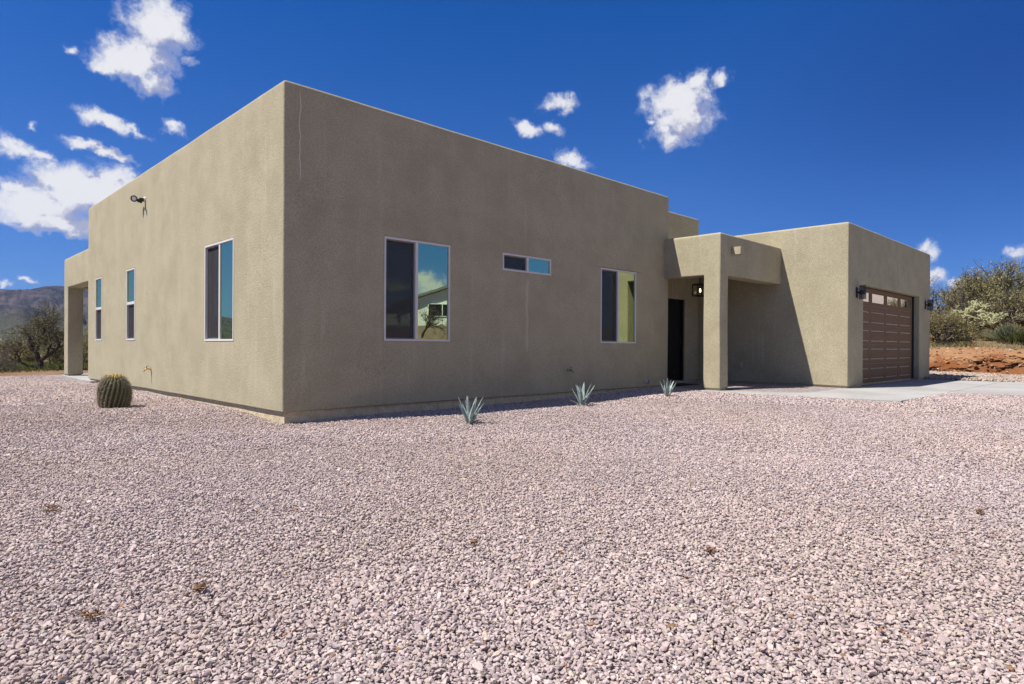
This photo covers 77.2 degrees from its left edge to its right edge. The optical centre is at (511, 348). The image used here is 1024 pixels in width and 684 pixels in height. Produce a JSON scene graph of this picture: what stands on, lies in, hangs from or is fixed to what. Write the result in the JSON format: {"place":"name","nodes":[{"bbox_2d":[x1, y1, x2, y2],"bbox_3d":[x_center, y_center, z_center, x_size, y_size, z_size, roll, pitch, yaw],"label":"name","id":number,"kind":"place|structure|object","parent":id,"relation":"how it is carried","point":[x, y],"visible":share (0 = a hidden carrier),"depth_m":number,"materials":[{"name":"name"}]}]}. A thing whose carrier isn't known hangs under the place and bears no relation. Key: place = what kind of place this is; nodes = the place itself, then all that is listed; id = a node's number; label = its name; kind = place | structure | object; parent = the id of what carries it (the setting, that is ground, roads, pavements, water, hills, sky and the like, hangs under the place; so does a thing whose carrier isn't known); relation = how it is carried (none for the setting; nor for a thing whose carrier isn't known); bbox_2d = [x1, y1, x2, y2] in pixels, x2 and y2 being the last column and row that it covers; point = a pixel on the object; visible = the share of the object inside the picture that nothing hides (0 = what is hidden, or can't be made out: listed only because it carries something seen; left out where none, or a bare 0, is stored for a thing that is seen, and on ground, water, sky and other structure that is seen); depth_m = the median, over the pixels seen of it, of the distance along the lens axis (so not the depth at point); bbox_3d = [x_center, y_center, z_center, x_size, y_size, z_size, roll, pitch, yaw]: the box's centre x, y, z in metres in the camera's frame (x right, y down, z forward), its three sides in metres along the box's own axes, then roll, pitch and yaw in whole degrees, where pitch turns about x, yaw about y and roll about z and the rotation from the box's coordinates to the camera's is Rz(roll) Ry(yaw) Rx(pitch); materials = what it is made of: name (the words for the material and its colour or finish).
{"place":"outdoors","nodes":[
{"label":"outdoors","id":0,"kind":"place"},
{"bbox_2d":[0,286,87,345],"bbox_3d":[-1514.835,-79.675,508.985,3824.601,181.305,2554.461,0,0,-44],"label":"mountain","id":1,"kind":"structure","parent":0,"point":[16,306],"depth_m":1211.33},
{"bbox_2d":[0,359,87,373],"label":"green grass","id":2,"kind":"structure","parent":0,"point":[51,366],"depth_m":25.87,"materials":[{"name":"green plant"}]},
{"bbox_2d":[0,374,1023,683],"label":"gravel","id":3,"kind":"structure","parent":0,"point":[842,428],"depth_m":3.40,"materials":[{"name":"grey gravel"}]},
{"bbox_2d":[42,504,59,512],"bbox_3d":[-2.743,0.954,3.821,0.054,0.055,0.101,0,0,12],"label":"dry clod","id":4,"kind":"object","parent":3,"relation":"on","point":[53,508],"visible":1,"depth_m":3.82,"materials":[{"name":"brown soil"}]},
{"bbox_2d":[76,607,105,620],"bbox_3d":[-1.550,0.970,2.358,0.091,0.040,0.072,0,0,32],"label":"dry clod","id":5,"kind":"object","parent":3,"relation":"on","point":[88,615],"visible":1,"depth_m":2.35,"materials":[{"name":"brown soil"}]},
{"bbox_2d":[95,373,133,408],"bbox_3d":[-5.779,0.628,9.329,0.497,0.547,0.498,0,0,-44],"label":"barrel cactus","id":6,"kind":"object","parent":3,"relation":"on","point":[113,391],"visible":0.95,"depth_m":9.19,"materials":[{"name":"green plant"}]},
{"bbox_2d":[190,582,208,594],"bbox_3d":[-1.271,0.976,2.612,0.070,0.041,0.059,0,0,-21],"label":"dry clod","id":7,"kind":"object","parent":3,"relation":"on","point":[199,588],"visible":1,"depth_m":2.60,"materials":[{"name":"brown soil"}]},
{"bbox_2d":[454,396,483,423],"bbox_3d":[-0.527,0.804,8.418,0.392,0.408,0.453,0,0,43],"label":"agave","id":8,"kind":"object","parent":3,"relation":"on","point":[470,414],"visible":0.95,"depth_m":8.34,"materials":[{"name":"green plant"}]},
{"bbox_2d":[570,383,595,405],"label":"agave","id":9,"kind":"object","parent":3,"relation":"on","point":[582,400],"visible":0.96,"depth_m":10.78,"materials":[{"name":"green plant"}]},
{"bbox_2d":[659,377,675,395],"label":"agave","id":10,"kind":"object","parent":3,"relation":"on","point":[667,390],"visible":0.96,"depth_m":12.24,"materials":[{"name":"green plant"}]},
{"bbox_2d":[0,336,1023,375],"bbox_3d":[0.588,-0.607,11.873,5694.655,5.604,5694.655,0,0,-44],"label":"ground","id":11,"kind":"structure","parent":0,"point":[40,372],"depth_m":23.63,"materials":[{"name":"soil"}]},
{"bbox_2d":[0,347,21,371],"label":"dead shrub","id":12,"kind":"object","parent":11,"relation":"on","point":[4,358],"visible":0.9,"depth_m":23.96,"materials":[{"name":"grey plant"}]},
{"bbox_2d":[0,340,33,359],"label":"pale scrub","id":13,"kind":"object","parent":11,"relation":"on","point":[18,352],"visible":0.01,"depth_m":37.65,"materials":[{"name":"green plant"}]},
{"bbox_2d":[0,345,41,361],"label":"palo verde","id":14,"kind":"object","parent":11,"relation":"on","point":[30,355],"visible":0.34,"depth_m":38.86,"materials":[{"name":"green plant"}]},
{"bbox_2d":[0,300,63,369],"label":"mesquite tree","id":15,"kind":"object","parent":11,"relation":"on","point":[50,322],"visible":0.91,"depth_m":24.86,"materials":[{"name":"green plant"}]},
{"bbox_2d":[0,321,87,355],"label":"desert scrub","id":16,"kind":"object","parent":11,"relation":"on","point":[19,337],"visible":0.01,"depth_m":49.77,"materials":[{"name":"green plant"}]},
{"bbox_2d":[39,337,87,365],"bbox_3d":[-22.255,0.187,32.208,1.717,1.837,2.518,0,0,18],"label":"creosote bush","id":17,"kind":"object","parent":11,"relation":"on","point":[59,352],"visible":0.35,"depth_m":31.71,"materials":[{"name":"green plant"}]},
{"bbox_2d":[45,329,87,362],"bbox_3d":[-23.837,0.029,35.373,3.129,2.235,2.037,0,0,-4],"label":"creosote bush","id":18,"kind":"object","parent":11,"relation":"on","point":[85,344],"visible":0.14,"depth_m":35.09,"materials":[{"name":"green plant"}]},
{"bbox_2d":[61,374,96,382],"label":"patio slab","id":19,"kind":"structure","parent":11,"relation":"on","point":[83,378],"depth_m":17.48,"materials":[{"name":"concrete"}]},
{"bbox_2d":[64,80,929,424],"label":"adobe house","id":20,"kind":"structure","parent":11,"relation":"on","point":[284,252],"depth_m":11.23,"materials":[{"name":"paint"}]},
{"bbox_2d":[95,277,101,340],"bbox_3d":[-10.036,-0.950,15.660,0.097,1.531,0.635,0,0,-44],"label":"window","id":21,"kind":"structure","parent":20,"relation":"in","point":[98,281],"depth_m":15.71,"materials":[{"name":"glass"}]},
{"bbox_2d":[126,268,134,339],"bbox_3d":[-8.042,-0.923,13.617,0.097,1.513,0.645,0,0,-44],"label":"window","id":22,"kind":"structure","parent":20,"relation":"in","point":[130,273],"depth_m":13.66,"materials":[{"name":"glass"}]},
{"bbox_2d":[130,195,145,202],"bbox_3d":[-7.466,-2.973,12.829,0.332,0.173,0.185,0,0,35],"label":"flood light","id":23,"kind":"object","parent":20,"relation":"attached to","point":[133,198],"visible":1,"depth_m":12.82,"materials":[{"name":"white plastic"}]},
{"bbox_2d":[204,238,233,340],"bbox_3d":[-4.539,-0.881,10.028,0.097,1.544,1.211,0,0,-44],"label":"window","id":24,"kind":"structure","parent":20,"relation":"in","point":[219,256],"depth_m":9.98,"materials":[{"name":"glass"}]},
{"bbox_2d":[384,236,449,341],"bbox_3d":[-1.470,-0.881,9.920,1.239,1.547,0.097,0,0,-44],"label":"window","id":25,"kind":"structure","parent":20,"relation":"in","point":[416,273],"depth_m":9.87,"materials":[{"name":"glass"}]},
{"bbox_2d":[502,253,550,275],"bbox_3d":[0.254,-1.508,11.597,1.246,0.304,0.097,0,0,-44],"label":"window","id":26,"kind":"structure","parent":20,"relation":"in","point":[510,262],"depth_m":11.56,"materials":[{"name":"glass"}]},
{"bbox_2d":[600,267,635,342],"bbox_3d":[2.215,-0.874,13.517,1.235,1.540,0.097,0,0,-44],"label":"window","id":27,"kind":"structure","parent":20,"relation":"in","point":[618,287],"depth_m":13.47,"materials":[{"name":"glass"}]},
{"bbox_2d":[667,300,681,379],"bbox_3d":[4.136,-0.210,16.637,0.935,2.085,0.111,0,0,-44],"label":"front door","id":28,"kind":"structure","parent":20,"relation":"in","point":[673,359],"depth_m":16.76,"materials":[{"name":"paint"}]},
{"bbox_2d":[692,279,703,296],"bbox_3d":[4.571,-1.582,15.612,0.274,0.644,0.274,0,0,-44],"label":"pendant lantern","id":29,"kind":"object","parent":20,"relation":"hanging from","point":[701,285],"visible":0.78,"depth_m":15.58,"materials":[{"name":"black metal"}]},
{"bbox_2d":[856,285,865,298],"bbox_3d":[8.192,-1.310,15.050,0.146,0.320,0.202,0,0,-44],"label":"wall sconce","id":30,"kind":"object","parent":20,"relation":"attached to","point":[861,293],"depth_m":15.00,"materials":[{"name":"black metal"}]},
{"bbox_2d":[863,288,911,382],"bbox_3d":[10.060,-0.322,17.286,4.850,2.400,0.062,0,0,-44],"label":"garage door","id":31,"kind":"structure","parent":20,"relation":"in","point":[876,298],"depth_m":17.30,"materials":[{"name":"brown wood"}]},
{"bbox_2d":[925,299,932,309],"bbox_3d":[12.529,-1.300,19.283,0.146,0.320,0.202,0,0,-44],"label":"wall sconce","id":32,"kind":"object","parent":20,"relation":"attached to","point":[929,304],"depth_m":19.23,"materials":[{"name":"black metal"}]},
{"bbox_2d":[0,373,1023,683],"bbox_3d":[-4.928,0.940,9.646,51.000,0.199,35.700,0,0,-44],"label":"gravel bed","id":33,"kind":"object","parent":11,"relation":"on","point":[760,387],"visible":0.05,"depth_m":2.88,"materials":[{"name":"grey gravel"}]},
{"bbox_2d":[467,538,478,547],"bbox_3d":[-0.194,0.981,3.252,0.086,0.031,0.060,0,0,-44],"label":"dry clod","id":34,"kind":"object","parent":33,"relation":"on","point":[472,541],"visible":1,"depth_m":3.24,"materials":[{"name":"brown soil"}]},
{"bbox_2d":[703,545,715,554],"bbox_3d":[0.964,0.980,3.114,0.063,0.036,0.063,0,0,3],"label":"dry clod","id":35,"kind":"object","parent":33,"relation":"on","point":[710,549],"visible":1,"depth_m":3.12,"materials":[{"name":"brown soil"}]},
{"bbox_2d":[924,370,1023,381],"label":"gravel","id":36,"kind":"structure","parent":33,"relation":"on","point":[956,375],"depth_m":20.06,"materials":[{"name":"grey gravel"}]},
{"bbox_2d":[975,508,983,513],"bbox_3d":[2.872,0.998,3.940,0.074,0.042,0.052,0,0,-44],"label":"dry clod","id":37,"kind":"object","parent":33,"relation":"on","point":[979,510],"visible":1,"depth_m":3.93,"materials":[{"name":"brown soil"}]},
{"bbox_2d":[930,301,989,346],"bbox_3d":[19.543,-0.790,29.358,4.139,3.146,3.064,0,0,-34],"label":"wolfberry bush","id":38,"kind":"object","parent":11,"relation":"on","point":[952,325],"visible":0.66,"depth_m":29.37,"materials":[{"name":"green plant"}]},
{"bbox_2d":[950,341,972,346],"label":"shrub","id":39,"kind":"object","parent":11,"relation":"on","point":[965,343],"visible":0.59,"depth_m":28.82,"materials":[{"name":"green plant"}]},
{"bbox_2d":[946,333,979,341],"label":"shrub","id":40,"kind":"object","parent":11,"relation":"on","point":[967,337],"visible":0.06,"depth_m":30.61,"materials":[{"name":"green plant"}]},
{"bbox_2d":[930,276,999,333],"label":"ironwood tree","id":41,"kind":"object","parent":11,"relation":"on","point":[952,302],"visible":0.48,"depth_m":40.78,"materials":[{"name":"green plant"}]},
{"bbox_2d":[944,299,990,330],"bbox_3d":[25.400,-1.666,35.958,2.298,2.080,2.140,0,0,45],"label":"cholla cactus","id":42,"kind":"object","parent":11,"relation":"on","point":[975,309],"visible":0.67,"depth_m":35.44,"materials":[{"name":"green plant"}]},
{"bbox_2d":[929,332,1023,349],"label":"dry grass","id":43,"kind":"structure","parent":11,"relation":"on","point":[1019,346],"depth_m":27.25,"materials":[{"name":"beige plant"}]},
{"bbox_2d":[932,275,1020,333],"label":"ironwood tree","id":44,"kind":"object","parent":11,"relation":"on","point":[955,300],"visible":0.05,"depth_m":48.56,"materials":[{"name":"green plant"}]},
{"bbox_2d":[945,256,1023,332],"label":"ironwood tree","id":45,"kind":"object","parent":11,"relation":"on","point":[986,283],"visible":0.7,"depth_m":40.82,"materials":[{"name":"green plant"}]},
{"bbox_2d":[975,329,995,339],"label":"shrub","id":46,"kind":"object","parent":11,"relation":"on","point":[985,337],"visible":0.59,"depth_m":32.08,"materials":[{"name":"green plant"}]},
{"bbox_2d":[973,312,1008,330],"bbox_3d":[25.557,-1.278,34.262,1.595,1.347,1.551,0,0,-25],"label":"cholla cactus","id":47,"kind":"object","parent":11,"relation":"on","point":[994,320],"visible":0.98,"depth_m":34.04,"materials":[{"name":"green plant"}]},
{"bbox_2d":[979,324,1020,342],"bbox_3d":[23.901,-0.756,30.897,2.043,1.024,2.036,0,0,-1],"label":"shrub","id":48,"kind":"object","parent":11,"relation":"on","point":[1002,331],"visible":0.66,"depth_m":30.84,"materials":[{"name":"green plant"}]},
{"bbox_2d":[979,267,1023,329],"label":"ironwood tree","id":49,"kind":"object","parent":11,"relation":"on","point":[1017,318],"visible":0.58,"depth_m":39.34,"materials":[{"name":"green plant"}]},
{"bbox_2d":[996,328,1023,344],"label":"shrub","id":50,"kind":"object","parent":11,"relation":"on","point":[1018,337],"visible":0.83,"depth_m":30.22,"materials":[{"name":"green plant"}]},
{"bbox_2d":[997,323,1023,331],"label":"shrub","id":51,"kind":"object","parent":11,"relation":"on","point":[1012,326],"visible":0.09,"depth_m":32.71,"materials":[{"name":"green plant"}]},
{"bbox_2d":[0,0,1023,314],"label":"sky","id":52,"kind":"structure","parent":0,"point":[902,121],"materials":[{"name":"blue"}]},
{"bbox_2d":[661,381,950,403],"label":"walkway","id":53,"kind":"structure","parent":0,"point":[888,395],"depth_m":13.00,"materials":[{"name":"concrete"}]},
{"bbox_2d":[669,383,698,385],"bbox_3d":[4.027,0.888,15.675,1.000,0.016,0.620,0,0,-44],"label":"door mat","id":54,"kind":"object","parent":53,"relation":"on","point":[681,384],"depth_m":15.59,"materials":[{"name":"rubber"}]},
{"bbox_2d":[855,379,999,391],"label":"driveway","id":55,"kind":"structure","parent":0,"point":[936,385],"depth_m":16.06,"materials":[{"name":"concrete"}]},
{"bbox_2d":[929,347,1023,374],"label":"dirt bank","id":56,"kind":"structure","parent":0,"point":[995,362],"depth_m":24.16,"materials":[{"name":"red soil"}]},
{"bbox_2d":[929,346,1023,373],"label":"dirt clods","id":57,"kind":"object","parent":56,"relation":"on","point":[980,360],"visible":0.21,"depth_m":24.34,"materials":[{"name":"brown soil"}]},
{"bbox_2d":[951,382,1023,395],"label":"driveway","id":58,"kind":"structure","parent":0,"point":[1010,388],"depth_m":14.63,"materials":[{"name":"concrete"}]}
]}

